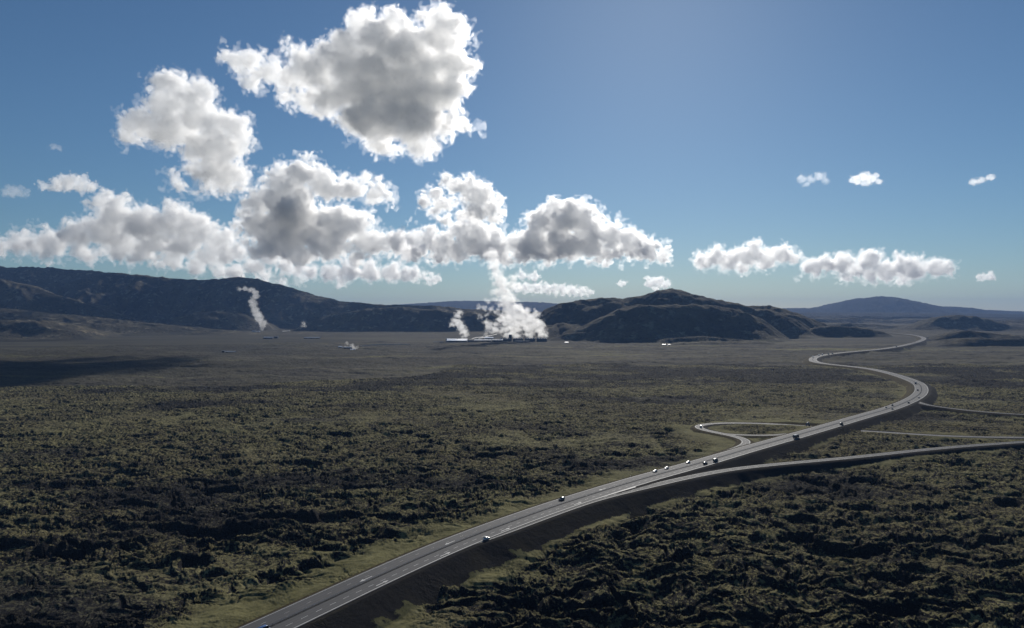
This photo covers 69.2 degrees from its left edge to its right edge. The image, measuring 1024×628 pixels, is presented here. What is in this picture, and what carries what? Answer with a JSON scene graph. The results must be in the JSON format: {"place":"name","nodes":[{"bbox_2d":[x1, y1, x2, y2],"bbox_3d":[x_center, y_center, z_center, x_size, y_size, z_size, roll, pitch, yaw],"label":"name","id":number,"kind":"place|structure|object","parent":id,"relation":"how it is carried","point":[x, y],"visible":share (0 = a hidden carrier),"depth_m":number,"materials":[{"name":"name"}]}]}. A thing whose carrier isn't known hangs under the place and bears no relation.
{"place":"outdoors","nodes":[
{"label":"outdoors","id":0,"kind":"place"},
{"bbox_2d":[0,322,1023,627],"bbox_3d":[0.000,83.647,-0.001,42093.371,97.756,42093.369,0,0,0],"label":"ground","id":1,"kind":"structure","parent":0,"point":[176,480],"depth_m":536.37,"materials":[{"name":"green plant"}]},
{"bbox_2d":[304,337,320,338],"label":"industrial building","id":2,"kind":"structure","parent":1,"relation":"on","point":[312,337],"depth_m":3550.37,"materials":[{"name":"grey metal"}]},
{"bbox_2d":[363,344,409,345],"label":"pipeline","id":3,"kind":"object","parent":1,"relation":"on","point":[388,344],"visible":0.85,"depth_m":2882.94,"materials":[{"name":"metal"}]},
{"bbox_2d":[446,338,467,341],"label":"turbine hall","id":4,"kind":"structure","parent":1,"relation":"on","point":[457,340],"depth_m":3205.76,"materials":[{"name":"white metal"}]},
{"bbox_2d":[474,339,491,341],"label":"turbine hall","id":5,"kind":"structure","parent":1,"relation":"on","point":[483,340],"depth_m":3254.00,"materials":[{"name":"grey metal"}]},
{"bbox_2d":[492,339,502,341],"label":"industrial building","id":6,"kind":"structure","parent":1,"relation":"on","point":[497,340],"depth_m":3160.00,"materials":[{"name":"grey metal"}]},
{"bbox_2d":[513,338,522,341],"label":"cooling tower","id":7,"kind":"structure","parent":1,"relation":"on","point":[517,339],"depth_m":3241.00,"materials":[{"name":"grey metal"}]},
{"bbox_2d":[525,338,534,341],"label":"cooling tower","id":8,"kind":"structure","parent":1,"relation":"on","point":[530,339],"depth_m":3231.00,"materials":[{"name":"grey metal"}]},
{"bbox_2d":[537,338,546,341],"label":"cooling tower","id":9,"kind":"structure","parent":1,"relation":"on","point":[541,339],"depth_m":3221.00,"materials":[{"name":"grey metal"}]},
{"bbox_2d":[239,333,928,627],"bbox_3d":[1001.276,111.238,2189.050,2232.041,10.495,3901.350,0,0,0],"label":"highway","id":10,"kind":"structure","parent":1,"relation":"on","point":[308,613],"depth_m":394.30,"materials":[{"name":"grey asphalt"}]},
{"bbox_2d":[271,372,921,625],"bbox_3d":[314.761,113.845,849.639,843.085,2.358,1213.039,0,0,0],"label":"cable barrier","id":11,"kind":"object","parent":10,"relation":"on","point":[551,506],"visible":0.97,"depth_m":412.70,"materials":[{"name":"metal"}]},
{"bbox_2d":[475,441,1023,544],"bbox_3d":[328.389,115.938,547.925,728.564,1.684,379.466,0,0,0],"label":"exit ramp","id":12,"kind":"structure","parent":1,"relation":"on","point":[670,481],"depth_m":550.90,"materials":[{"name":"grey asphalt"}]},
{"bbox_2d":[695,422,1023,449],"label":"loop ramp","id":13,"kind":"structure","parent":1,"relation":"on","point":[744,441],"depth_m":728.41,"materials":[{"name":"grey asphalt"}]},
{"bbox_2d":[0,266,1023,345],"bbox_3d":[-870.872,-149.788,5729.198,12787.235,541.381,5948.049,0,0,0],"label":"hills","id":14,"kind":"structure","parent":0,"point":[46,303],"depth_m":4725.04,"materials":[{"name":"black stone"}]},
{"bbox_2d":[0,0,1023,310],"label":"sky","id":15,"kind":"structure","parent":0,"point":[775,153],"materials":[{"name":"blue"}]},
{"bbox_2d":[396,296,1023,319],"bbox_3d":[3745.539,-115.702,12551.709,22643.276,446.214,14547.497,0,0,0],"label":"mountains","id":16,"kind":"structure","parent":0,"point":[882,308],"depth_m":13287.72,"materials":[{"name":"grey stone"}]},
{"bbox_2d":[726,433,785,435],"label":"slip road","id":17,"kind":"structure","parent":0,"point":[755,435],"depth_m":708.61,"materials":[{"name":"grey asphalt"}]},
{"bbox_2d":[919,402,1023,414],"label":"side road","id":18,"kind":"structure","parent":0,"point":[967,410],"depth_m":908.93,"materials":[{"name":"grey asphalt"}]}
]}

